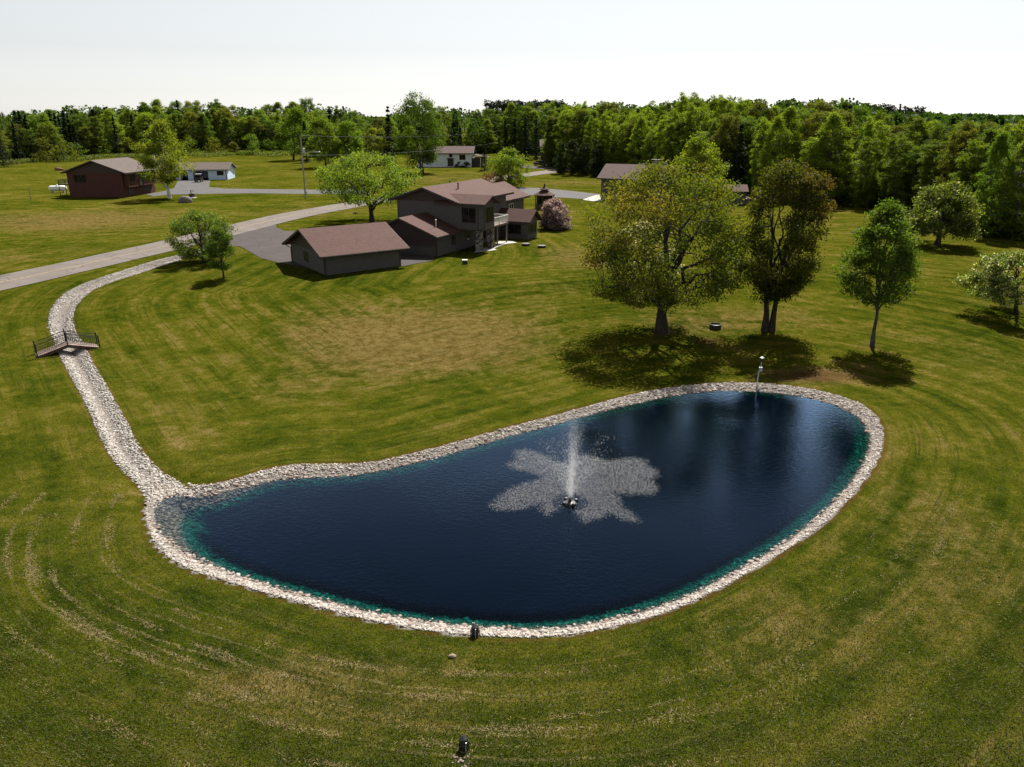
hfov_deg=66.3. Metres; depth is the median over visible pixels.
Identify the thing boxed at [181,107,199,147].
forest tree
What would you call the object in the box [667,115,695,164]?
forest tree
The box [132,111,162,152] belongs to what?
forest tree
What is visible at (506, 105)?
pine tree
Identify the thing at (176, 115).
forest tree
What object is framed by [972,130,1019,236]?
forest tree
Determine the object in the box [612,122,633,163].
forest tree
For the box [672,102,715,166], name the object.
forest tree
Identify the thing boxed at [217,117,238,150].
forest tree
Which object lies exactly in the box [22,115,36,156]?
spruce tree
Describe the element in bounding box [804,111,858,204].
forest tree
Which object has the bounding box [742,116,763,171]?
forest tree
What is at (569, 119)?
forest tree
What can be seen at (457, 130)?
spruce tree
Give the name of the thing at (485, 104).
pine tree
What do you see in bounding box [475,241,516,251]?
patio
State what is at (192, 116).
forest tree
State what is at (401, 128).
forest tree
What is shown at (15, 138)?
spruce tree
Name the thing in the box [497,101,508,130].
pine tree
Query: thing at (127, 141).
shrub
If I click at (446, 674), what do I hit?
straw
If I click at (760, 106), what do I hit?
forest tree
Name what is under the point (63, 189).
propane tank
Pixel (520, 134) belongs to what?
forest tree
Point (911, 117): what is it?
forest tree
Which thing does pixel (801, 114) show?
forest tree
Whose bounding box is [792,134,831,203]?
forest tree
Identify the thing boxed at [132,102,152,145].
forest tree
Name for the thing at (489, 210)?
window
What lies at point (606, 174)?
outbuilding
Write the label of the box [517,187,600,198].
side driveway
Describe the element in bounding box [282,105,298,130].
pine tree
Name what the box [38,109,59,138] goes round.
forest tree
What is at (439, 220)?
house
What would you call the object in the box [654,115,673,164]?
forest tree
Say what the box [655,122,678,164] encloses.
forest tree
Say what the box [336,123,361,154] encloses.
forest tree
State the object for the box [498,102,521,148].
forest tree
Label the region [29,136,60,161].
shrub
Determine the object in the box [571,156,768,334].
maple tree
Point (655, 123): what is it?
forest tree
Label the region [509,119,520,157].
spruce tree
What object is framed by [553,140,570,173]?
tall bush
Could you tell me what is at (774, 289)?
maple tree
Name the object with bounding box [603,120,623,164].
forest tree
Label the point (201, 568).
riprap stones
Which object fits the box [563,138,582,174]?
tall bush
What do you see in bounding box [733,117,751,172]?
forest tree
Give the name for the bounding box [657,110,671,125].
forest tree
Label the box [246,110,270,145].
forest tree
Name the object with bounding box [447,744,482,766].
gravel patch
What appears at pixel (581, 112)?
forest tree
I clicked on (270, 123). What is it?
forest tree
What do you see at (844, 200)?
undergrowth
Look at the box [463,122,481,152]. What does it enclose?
forest tree
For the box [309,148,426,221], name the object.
willow tree
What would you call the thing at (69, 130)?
spruce tree
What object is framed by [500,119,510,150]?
spruce tree
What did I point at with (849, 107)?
spruce tree
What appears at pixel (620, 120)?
forest tree
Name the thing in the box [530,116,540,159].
spruce tree
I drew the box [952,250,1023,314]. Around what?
apple tree
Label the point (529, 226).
window
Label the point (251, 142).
shrub
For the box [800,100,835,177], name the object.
forest tree
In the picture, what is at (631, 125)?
forest tree
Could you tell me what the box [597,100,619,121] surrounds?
forest tree
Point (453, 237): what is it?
window
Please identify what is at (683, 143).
forest tree
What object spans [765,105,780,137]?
forest tree
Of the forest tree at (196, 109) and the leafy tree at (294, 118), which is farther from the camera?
the forest tree at (196, 109)
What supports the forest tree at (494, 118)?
on the ground at (550, 307)
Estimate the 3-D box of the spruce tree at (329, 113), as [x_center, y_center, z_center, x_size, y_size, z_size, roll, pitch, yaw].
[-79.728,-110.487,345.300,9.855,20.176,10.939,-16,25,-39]
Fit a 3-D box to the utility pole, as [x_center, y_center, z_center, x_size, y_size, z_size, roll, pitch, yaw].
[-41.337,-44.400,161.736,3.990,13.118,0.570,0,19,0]
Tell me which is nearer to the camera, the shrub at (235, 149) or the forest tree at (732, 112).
the forest tree at (732, 112)
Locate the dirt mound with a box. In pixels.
[54,167,64,170]
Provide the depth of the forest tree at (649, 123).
212.88 m
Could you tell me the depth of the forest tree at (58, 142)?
308.18 m
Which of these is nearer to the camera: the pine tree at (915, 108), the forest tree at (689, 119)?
the forest tree at (689, 119)
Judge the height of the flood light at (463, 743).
0.480 m
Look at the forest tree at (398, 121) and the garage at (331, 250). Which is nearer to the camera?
the garage at (331, 250)
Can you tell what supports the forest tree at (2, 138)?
on the ground at (550, 307)
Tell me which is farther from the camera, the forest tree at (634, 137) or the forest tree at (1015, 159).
the forest tree at (634, 137)
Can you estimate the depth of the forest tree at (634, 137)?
208.84 m
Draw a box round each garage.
[177,162,236,179]
[282,222,409,275]
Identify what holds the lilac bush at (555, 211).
on the ground at (550, 307)
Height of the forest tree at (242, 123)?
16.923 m
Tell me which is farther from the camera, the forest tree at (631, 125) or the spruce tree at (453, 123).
the spruce tree at (453, 123)
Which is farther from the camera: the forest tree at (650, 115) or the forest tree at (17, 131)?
the forest tree at (17, 131)
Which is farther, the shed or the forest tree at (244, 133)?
the forest tree at (244, 133)
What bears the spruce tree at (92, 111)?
on the ground at (550, 307)
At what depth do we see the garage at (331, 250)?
88.16 m
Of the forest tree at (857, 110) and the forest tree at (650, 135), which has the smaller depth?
the forest tree at (857, 110)
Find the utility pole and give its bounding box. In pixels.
[300,135,319,198]
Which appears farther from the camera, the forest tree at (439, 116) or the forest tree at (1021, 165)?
the forest tree at (439, 116)
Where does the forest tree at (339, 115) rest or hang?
on the ground at (550, 307)
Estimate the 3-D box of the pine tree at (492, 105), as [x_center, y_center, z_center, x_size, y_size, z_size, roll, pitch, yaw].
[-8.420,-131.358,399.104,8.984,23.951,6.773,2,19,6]
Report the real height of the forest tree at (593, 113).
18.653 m
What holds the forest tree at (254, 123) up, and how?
on the ground at (550, 307)
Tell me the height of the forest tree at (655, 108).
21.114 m
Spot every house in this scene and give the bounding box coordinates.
[58,157,157,196]
[386,178,542,256]
[417,146,489,166]
[539,139,545,160]
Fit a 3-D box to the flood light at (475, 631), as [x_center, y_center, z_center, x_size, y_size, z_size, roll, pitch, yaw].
[-1.369,9.146,29.027,0.326,0.484,0.329,15,24,37]
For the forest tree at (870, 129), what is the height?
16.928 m
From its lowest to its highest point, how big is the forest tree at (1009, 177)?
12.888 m
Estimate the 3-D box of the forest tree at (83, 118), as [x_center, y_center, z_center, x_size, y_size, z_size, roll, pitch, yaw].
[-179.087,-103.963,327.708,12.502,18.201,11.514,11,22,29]
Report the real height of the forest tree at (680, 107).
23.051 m
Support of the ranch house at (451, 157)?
on the ground at (550, 307)
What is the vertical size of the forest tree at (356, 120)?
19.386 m
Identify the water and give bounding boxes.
[180,391,870,628]
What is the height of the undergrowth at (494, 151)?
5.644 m
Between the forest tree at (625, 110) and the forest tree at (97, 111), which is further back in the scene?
the forest tree at (97, 111)
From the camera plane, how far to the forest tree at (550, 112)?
288.53 m
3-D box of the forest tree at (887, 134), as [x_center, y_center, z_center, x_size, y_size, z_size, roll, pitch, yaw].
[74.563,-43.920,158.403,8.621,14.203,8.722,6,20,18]
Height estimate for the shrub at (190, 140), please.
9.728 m
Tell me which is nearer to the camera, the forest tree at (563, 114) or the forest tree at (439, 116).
the forest tree at (563, 114)
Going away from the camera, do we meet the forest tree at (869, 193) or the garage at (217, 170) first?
the forest tree at (869, 193)
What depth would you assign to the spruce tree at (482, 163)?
243.96 m
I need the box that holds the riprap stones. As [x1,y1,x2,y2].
[144,381,883,638]
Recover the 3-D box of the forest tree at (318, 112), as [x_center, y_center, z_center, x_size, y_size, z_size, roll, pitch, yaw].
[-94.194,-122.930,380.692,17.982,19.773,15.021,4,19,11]
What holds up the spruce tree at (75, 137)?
on the ground at (550, 307)
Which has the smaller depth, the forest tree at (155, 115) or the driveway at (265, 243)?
the driveway at (265, 243)
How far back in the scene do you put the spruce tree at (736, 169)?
166.59 m
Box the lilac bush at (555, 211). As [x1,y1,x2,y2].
[538,197,574,230]
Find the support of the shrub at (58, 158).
on the ground at (550, 307)
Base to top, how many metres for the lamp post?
2.382 m
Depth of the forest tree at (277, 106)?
387.08 m
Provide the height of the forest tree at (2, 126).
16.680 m
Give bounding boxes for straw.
[0,492,1012,766]
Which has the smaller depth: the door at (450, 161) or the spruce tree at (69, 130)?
the door at (450, 161)
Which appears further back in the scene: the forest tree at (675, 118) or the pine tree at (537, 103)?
the pine tree at (537, 103)
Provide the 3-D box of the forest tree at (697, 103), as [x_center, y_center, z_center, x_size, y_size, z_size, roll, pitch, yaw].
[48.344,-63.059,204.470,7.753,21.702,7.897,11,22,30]
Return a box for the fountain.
[562,497,577,506]
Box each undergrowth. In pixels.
[4,140,540,158]
[544,151,1023,240]
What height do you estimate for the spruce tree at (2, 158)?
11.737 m
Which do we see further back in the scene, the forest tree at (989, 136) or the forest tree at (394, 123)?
the forest tree at (394, 123)
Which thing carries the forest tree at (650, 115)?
on the ground at (550, 307)
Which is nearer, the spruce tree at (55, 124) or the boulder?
the boulder
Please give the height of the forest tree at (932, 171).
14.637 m
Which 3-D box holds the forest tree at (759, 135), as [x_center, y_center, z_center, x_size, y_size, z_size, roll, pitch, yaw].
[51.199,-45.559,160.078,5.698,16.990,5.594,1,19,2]
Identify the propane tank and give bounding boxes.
[48,185,66,192]
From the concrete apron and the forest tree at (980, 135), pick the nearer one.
the forest tree at (980, 135)
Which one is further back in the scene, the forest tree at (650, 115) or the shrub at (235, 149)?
the shrub at (235, 149)
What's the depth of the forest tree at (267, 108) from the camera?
393.79 m
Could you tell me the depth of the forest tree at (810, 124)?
157.05 m
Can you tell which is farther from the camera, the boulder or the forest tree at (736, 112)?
the forest tree at (736, 112)
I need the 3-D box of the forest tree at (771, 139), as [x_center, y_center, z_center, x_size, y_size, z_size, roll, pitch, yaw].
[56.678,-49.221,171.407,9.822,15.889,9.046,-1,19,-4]
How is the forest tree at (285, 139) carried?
on the ground at (550, 307)
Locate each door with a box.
[447,159,453,165]
[500,224,505,237]
[605,188,611,199]
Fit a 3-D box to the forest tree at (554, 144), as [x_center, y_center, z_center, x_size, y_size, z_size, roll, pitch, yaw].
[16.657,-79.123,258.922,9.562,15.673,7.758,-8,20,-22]
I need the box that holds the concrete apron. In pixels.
[583,195,600,201]
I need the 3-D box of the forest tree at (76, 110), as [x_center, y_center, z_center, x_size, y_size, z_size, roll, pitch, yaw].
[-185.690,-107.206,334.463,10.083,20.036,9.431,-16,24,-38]
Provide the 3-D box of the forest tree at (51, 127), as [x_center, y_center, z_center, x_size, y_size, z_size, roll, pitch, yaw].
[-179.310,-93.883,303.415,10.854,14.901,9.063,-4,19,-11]
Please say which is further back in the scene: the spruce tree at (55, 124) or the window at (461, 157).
the spruce tree at (55, 124)
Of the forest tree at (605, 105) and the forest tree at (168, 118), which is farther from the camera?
the forest tree at (168, 118)
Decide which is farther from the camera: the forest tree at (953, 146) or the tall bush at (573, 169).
the tall bush at (573, 169)
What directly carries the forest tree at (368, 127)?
on the ground at (550, 307)
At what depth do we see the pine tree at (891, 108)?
280.54 m
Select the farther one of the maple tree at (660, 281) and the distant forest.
the distant forest
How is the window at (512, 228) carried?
in the house at (439, 220)
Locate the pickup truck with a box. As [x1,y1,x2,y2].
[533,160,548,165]
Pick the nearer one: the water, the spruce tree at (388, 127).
the water
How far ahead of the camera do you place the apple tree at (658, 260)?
78.62 m
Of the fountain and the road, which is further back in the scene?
the road
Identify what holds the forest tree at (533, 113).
on the ground at (550, 307)
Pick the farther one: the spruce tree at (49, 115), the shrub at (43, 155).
the spruce tree at (49, 115)
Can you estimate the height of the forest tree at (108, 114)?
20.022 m
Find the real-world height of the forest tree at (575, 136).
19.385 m
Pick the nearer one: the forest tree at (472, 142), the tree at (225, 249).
the tree at (225, 249)
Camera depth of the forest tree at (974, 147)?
117.22 m
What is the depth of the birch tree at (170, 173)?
158.92 m
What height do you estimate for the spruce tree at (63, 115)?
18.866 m
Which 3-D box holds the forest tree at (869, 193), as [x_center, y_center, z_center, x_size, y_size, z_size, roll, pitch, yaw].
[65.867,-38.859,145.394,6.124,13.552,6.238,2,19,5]
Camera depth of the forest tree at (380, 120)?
339.97 m
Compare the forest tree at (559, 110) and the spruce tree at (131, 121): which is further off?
the spruce tree at (131, 121)
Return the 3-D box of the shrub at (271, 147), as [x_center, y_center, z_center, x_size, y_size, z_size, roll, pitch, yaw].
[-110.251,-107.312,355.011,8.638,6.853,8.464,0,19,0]
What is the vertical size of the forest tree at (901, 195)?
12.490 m
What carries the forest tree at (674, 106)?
on the ground at (550, 307)
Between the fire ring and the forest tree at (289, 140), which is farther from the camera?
the forest tree at (289, 140)
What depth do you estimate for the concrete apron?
163.22 m
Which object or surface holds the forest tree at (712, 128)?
on the ground at (550, 307)
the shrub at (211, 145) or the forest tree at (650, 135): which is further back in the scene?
the shrub at (211, 145)
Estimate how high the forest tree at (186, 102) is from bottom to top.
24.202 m
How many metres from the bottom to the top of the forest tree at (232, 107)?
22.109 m
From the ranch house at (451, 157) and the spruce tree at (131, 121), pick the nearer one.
the ranch house at (451, 157)
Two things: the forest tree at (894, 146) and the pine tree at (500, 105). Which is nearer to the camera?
the forest tree at (894, 146)
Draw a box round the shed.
[723,184,754,204]
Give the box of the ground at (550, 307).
[0,117,1023,766]
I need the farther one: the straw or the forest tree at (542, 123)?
the forest tree at (542, 123)
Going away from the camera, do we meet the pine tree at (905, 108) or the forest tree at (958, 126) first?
the forest tree at (958, 126)
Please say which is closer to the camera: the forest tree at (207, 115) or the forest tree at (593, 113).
the forest tree at (593, 113)
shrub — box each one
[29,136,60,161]
[49,139,78,161]
[63,142,89,156]
[91,141,110,153]
[116,137,139,153]
[139,138,149,152]
[181,134,202,153]
[202,136,225,152]
[227,142,239,154]
[237,133,260,154]
[261,139,277,151]
[479,170,504,182]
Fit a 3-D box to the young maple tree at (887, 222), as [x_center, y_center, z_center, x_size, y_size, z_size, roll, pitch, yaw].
[29.808,-8.695,63.195,7.084,12.401,7.978,15,24,37]
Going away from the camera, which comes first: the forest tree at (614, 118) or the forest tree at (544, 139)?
the forest tree at (614, 118)
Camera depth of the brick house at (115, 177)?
165.79 m
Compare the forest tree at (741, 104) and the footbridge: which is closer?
the footbridge
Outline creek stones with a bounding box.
[48,251,200,508]
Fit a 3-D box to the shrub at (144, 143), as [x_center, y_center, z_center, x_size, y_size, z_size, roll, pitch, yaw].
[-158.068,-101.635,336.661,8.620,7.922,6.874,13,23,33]
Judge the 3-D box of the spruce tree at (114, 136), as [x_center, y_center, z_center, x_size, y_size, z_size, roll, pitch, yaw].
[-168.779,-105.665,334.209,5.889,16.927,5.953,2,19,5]
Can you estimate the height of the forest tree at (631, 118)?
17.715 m
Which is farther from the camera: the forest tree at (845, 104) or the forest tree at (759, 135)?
the forest tree at (845, 104)
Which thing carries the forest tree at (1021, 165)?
on the ground at (550, 307)
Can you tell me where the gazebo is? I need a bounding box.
[534,183,554,209]
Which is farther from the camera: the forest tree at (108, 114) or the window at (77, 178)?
the forest tree at (108, 114)
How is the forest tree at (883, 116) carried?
on the ground at (550, 307)
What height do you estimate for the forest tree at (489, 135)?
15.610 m
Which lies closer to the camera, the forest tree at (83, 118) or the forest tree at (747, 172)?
the forest tree at (747, 172)
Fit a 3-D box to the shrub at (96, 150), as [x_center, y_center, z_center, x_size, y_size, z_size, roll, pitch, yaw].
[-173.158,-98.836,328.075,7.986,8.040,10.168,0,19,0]
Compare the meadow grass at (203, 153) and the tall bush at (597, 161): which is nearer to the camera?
the tall bush at (597, 161)
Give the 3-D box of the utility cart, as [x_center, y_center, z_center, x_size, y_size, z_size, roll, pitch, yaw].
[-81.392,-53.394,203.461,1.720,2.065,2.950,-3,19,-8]
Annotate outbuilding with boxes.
[597,159,688,201]
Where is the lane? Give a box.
[522,165,553,168]
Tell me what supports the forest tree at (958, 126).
on the ground at (550, 307)
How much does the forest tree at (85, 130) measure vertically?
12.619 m
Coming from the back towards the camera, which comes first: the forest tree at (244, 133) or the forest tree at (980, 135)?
the forest tree at (244, 133)
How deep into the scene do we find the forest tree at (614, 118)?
229.76 m
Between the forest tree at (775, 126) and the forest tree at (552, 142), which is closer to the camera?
the forest tree at (775, 126)
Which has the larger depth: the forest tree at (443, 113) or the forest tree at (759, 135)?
the forest tree at (443, 113)
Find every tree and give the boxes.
[0,117,13,157]
[0,130,8,159]
[0,132,11,154]
[0,137,13,167]
[4,123,27,157]
[11,122,25,159]
[12,110,21,146]
[17,110,27,148]
[19,128,40,157]
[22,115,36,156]
[25,111,60,155]
[33,121,62,156]
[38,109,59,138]
[46,132,68,155]
[47,110,53,138]
[52,112,66,152]
[57,116,63,136]
[60,110,73,143]
[66,113,75,153]
[66,113,92,153]
[69,108,91,144]
[72,123,85,153]
[73,126,102,154]
[87,106,107,137]
[89,116,107,153]
[90,109,96,133]
[98,109,126,151]
[99,114,123,145]
[111,115,123,153]
[115,105,134,139]
[117,108,145,142]
[122,126,138,151]
[129,114,137,145]
[129,118,197,198]
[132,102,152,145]
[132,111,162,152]
[145,105,170,149]
[147,113,174,151]
[150,98,173,141]
[161,207,240,263]
[164,100,184,124]
[167,115,181,140]
[170,110,186,147]
[175,99,181,139]
[176,111,208,149]
[180,100,206,130]
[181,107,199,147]
[184,103,203,137]
[194,113,215,150]
[202,224,236,277]
[203,111,220,148]
[206,99,223,126]
[209,107,224,147]
[209,108,239,149]
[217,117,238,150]
[221,105,239,139]
[223,112,237,140]
[232,115,264,148]
[235,115,256,149]
[236,116,267,149]
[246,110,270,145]
[254,108,268,143]
[258,104,281,143]
[259,119,282,149]
[268,102,285,139]
[268,111,283,147]
[273,104,316,159]
[275,122,293,146]
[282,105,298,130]
[283,108,303,147]
[285,101,296,142]
[298,97,315,117]
[299,121,314,162]
[301,115,341,166]
[305,109,331,147]
[305,113,319,149]
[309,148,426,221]
[318,122,344,155]
[323,109,332,146]
[329,105,350,147]
[332,120,365,162]
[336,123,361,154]
[343,110,371,146]
[360,126,390,164]
[362,124,374,151]
[370,118,392,150]
[381,117,400,134]
[383,106,396,162]
[388,126,400,154]
[389,90,446,172]
[395,115,407,150]
[398,116,415,151]
[403,126,414,152]
[405,108,421,135]
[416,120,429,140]
[429,105,451,145]
[436,113,448,145]
[448,113,458,145]
[450,109,462,145]
[454,126,463,145]
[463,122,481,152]
[468,109,483,149]
[472,108,503,151]
[476,119,497,152]
[479,146,490,170]
[481,99,493,132]
[481,145,532,187]
[483,109,503,150]
[489,102,502,129]
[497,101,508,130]
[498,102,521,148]
[500,99,510,133]
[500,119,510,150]
[508,105,534,150]
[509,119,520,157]
[515,121,530,152]
[516,102,539,139]
[519,110,543,151]
[520,117,531,160]
[529,115,548,152]
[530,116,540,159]
[533,101,541,112]
[537,101,556,138]
[540,115,564,164]
[540,116,553,160]
[542,112,562,155]
[544,108,556,143]
[550,104,565,142]
[551,120,566,166]
[554,99,565,107]
[554,107,578,165]
[563,108,593,164]
[565,109,585,163]
[565,110,580,146]
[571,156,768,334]
[573,107,600,158]
[576,114,597,169]
[581,115,601,172]
[585,110,600,154]
[596,112,612,168]
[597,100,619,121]
[597,111,617,156]
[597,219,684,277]
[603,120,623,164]
[610,112,629,158]
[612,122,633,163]
[616,106,632,131]
[617,113,652,163]
[620,112,639,157]
[620,117,654,163]
[624,116,653,163]
[630,107,659,152]
[630,120,654,163]
[637,128,667,164]
[644,123,667,163]
[645,100,661,119]
[645,119,658,144]
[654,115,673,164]
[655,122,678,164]
[656,100,671,120]
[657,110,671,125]
[657,128,732,202]
[667,100,687,125]
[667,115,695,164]
[669,109,686,161]
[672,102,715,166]
[673,131,701,185]
[675,92,701,139]
[686,131,716,179]
[690,92,702,106]
[693,98,707,119]
[700,116,718,174]
[701,119,726,171]
[702,94,725,119]
[706,112,746,183]
[707,94,726,118]
[714,95,741,122]
[718,107,742,183]
[721,115,767,183]
[723,157,837,331]
[725,101,748,116]
[728,124,748,183]
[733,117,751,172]
[734,96,751,158]
[740,98,775,172]
[741,124,769,186]
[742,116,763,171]
[747,122,790,166]
[749,115,794,199]
[749,117,776,190]
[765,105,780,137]
[770,105,802,193]
[777,107,823,166]
[790,110,843,177]
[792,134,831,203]
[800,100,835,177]
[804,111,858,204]
[808,109,861,194]
[826,197,925,346]
[827,100,857,175]
[831,105,854,185]
[833,105,878,183]
[849,136,882,207]
[854,116,893,202]
[862,110,894,165]
[868,130,899,185]
[875,117,931,197]
[878,124,916,184]
[878,133,917,204]
[888,105,898,120]
[888,114,917,170]
[892,143,938,210]
[901,172,989,245]
[902,105,913,112]
[902,121,943,190]
[906,134,938,194]
[907,105,919,112]
[910,123,958,195]
[910,139,948,215]
[913,106,926,113]
[919,153,957,208]
[922,135,967,182]
[932,128,979,220]
[936,119,1005,203]
[941,120,980,141]
[947,117,957,134]
[947,138,995,223]
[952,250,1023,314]
[959,123,983,167]
[961,126,1002,205]
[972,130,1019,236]
[985,145,1023,223]
[986,141,1023,238]
[988,143,1023,210]
[995,119,1023,184]
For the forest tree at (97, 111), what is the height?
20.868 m
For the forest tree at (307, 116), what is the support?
on the ground at (550, 307)
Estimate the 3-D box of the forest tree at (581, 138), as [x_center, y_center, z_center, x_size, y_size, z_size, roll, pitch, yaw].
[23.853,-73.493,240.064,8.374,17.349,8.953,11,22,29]
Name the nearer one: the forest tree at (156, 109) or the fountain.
the fountain
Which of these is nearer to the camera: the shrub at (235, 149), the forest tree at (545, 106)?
the shrub at (235, 149)
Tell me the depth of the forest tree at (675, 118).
195.89 m
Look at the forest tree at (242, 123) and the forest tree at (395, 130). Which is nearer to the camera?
the forest tree at (395, 130)
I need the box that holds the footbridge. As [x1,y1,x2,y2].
[33,328,99,357]
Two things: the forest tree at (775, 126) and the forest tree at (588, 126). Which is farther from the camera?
the forest tree at (588, 126)
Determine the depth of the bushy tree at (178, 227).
91.09 m
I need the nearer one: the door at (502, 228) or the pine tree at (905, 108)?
the door at (502, 228)
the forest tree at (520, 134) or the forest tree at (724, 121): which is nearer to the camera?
the forest tree at (724, 121)
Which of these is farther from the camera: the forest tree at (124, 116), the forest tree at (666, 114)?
the forest tree at (124, 116)
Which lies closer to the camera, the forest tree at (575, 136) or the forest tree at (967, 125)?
the forest tree at (967, 125)
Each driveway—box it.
[147,180,357,195]
[199,224,434,267]
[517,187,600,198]
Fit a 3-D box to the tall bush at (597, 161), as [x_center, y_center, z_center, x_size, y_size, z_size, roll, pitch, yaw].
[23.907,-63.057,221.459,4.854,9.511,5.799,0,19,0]
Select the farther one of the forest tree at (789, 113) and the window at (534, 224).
the forest tree at (789, 113)
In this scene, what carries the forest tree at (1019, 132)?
on the ground at (550, 307)
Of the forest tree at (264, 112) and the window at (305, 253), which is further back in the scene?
the forest tree at (264, 112)
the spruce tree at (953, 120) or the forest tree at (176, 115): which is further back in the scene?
the forest tree at (176, 115)
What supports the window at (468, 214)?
in the house at (439, 220)
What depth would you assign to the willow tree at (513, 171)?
186.53 m
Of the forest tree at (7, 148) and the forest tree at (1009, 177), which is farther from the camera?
the forest tree at (7, 148)
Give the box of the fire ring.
[709,322,721,328]
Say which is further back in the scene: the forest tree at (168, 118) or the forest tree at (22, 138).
the forest tree at (168, 118)
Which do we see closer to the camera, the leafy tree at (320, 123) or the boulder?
the boulder
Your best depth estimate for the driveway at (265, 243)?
103.71 m
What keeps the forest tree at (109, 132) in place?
on the ground at (550, 307)
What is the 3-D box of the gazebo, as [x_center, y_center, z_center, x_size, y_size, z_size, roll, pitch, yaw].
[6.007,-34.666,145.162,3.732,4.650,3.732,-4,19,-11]
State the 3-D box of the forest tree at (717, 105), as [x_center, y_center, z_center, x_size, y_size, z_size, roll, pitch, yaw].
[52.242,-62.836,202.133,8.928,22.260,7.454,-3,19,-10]
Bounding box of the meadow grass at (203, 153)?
[0,149,312,164]
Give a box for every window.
[73,175,86,182]
[130,174,135,181]
[303,250,308,261]
[451,235,455,244]
[459,155,465,159]
[461,207,475,222]
[466,231,470,240]
[486,206,493,222]
[508,224,520,234]
[528,224,532,233]
[532,223,536,232]
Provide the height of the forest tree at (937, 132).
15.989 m
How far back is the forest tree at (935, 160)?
129.62 m
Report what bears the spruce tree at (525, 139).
on the ground at (550, 307)
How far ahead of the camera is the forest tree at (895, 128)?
153.90 m
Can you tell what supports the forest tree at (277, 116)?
on the ground at (550, 307)
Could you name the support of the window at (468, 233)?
in the house at (439, 220)
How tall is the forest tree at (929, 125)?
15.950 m
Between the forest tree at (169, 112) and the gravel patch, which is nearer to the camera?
the gravel patch
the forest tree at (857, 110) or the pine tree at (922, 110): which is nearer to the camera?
the forest tree at (857, 110)
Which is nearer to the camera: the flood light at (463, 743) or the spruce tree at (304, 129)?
the flood light at (463, 743)
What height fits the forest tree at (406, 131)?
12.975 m
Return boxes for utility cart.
[194,174,203,181]
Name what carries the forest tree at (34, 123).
on the ground at (550, 307)
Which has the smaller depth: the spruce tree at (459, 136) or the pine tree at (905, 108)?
the pine tree at (905, 108)
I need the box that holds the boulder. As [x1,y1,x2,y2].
[178,196,191,202]
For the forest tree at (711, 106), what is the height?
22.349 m
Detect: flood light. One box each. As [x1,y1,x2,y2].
[458,735,468,752]
[470,624,479,638]
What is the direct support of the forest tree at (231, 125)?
on the ground at (550, 307)
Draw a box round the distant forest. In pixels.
[0,96,1023,160]
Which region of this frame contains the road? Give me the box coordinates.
[0,169,568,290]
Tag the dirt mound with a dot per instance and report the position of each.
(58, 169)
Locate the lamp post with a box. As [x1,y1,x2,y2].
[756,357,763,383]
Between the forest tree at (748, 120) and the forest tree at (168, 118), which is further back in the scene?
the forest tree at (168, 118)
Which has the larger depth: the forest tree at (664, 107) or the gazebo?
the forest tree at (664, 107)
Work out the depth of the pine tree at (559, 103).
398.27 m
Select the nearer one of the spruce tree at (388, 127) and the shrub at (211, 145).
the spruce tree at (388, 127)
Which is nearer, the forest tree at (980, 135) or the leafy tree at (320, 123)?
the forest tree at (980, 135)
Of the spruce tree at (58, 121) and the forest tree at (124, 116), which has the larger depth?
the forest tree at (124, 116)
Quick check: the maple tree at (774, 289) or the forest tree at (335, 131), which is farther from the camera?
the forest tree at (335, 131)
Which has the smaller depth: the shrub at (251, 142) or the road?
the road
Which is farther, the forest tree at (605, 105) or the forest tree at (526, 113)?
the forest tree at (526, 113)
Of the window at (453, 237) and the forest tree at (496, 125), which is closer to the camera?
the window at (453, 237)
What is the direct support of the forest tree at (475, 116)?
on the ground at (550, 307)
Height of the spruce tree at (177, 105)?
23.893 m
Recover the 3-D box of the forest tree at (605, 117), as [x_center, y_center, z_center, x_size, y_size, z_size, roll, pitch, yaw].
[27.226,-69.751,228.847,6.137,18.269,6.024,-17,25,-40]
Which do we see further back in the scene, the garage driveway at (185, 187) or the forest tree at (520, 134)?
the forest tree at (520, 134)
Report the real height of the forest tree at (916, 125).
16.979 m
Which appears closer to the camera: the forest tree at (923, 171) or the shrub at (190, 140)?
the forest tree at (923, 171)
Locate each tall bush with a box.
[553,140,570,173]
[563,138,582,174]
[574,142,591,174]
[589,143,604,176]
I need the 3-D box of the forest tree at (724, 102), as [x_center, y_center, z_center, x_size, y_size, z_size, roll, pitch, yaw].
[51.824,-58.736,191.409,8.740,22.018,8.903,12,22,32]
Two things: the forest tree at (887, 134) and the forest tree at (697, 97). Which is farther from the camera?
the forest tree at (697, 97)
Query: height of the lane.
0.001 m
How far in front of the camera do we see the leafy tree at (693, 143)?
148.11 m
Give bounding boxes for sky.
[0,0,1023,116]
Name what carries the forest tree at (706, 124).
on the ground at (550, 307)
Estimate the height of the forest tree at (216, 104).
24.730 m
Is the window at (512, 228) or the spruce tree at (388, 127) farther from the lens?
the spruce tree at (388, 127)
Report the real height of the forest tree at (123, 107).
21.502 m
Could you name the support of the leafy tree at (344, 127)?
on the ground at (550, 307)
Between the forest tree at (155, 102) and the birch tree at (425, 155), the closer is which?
the birch tree at (425, 155)
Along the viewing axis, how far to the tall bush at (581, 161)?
223.85 m

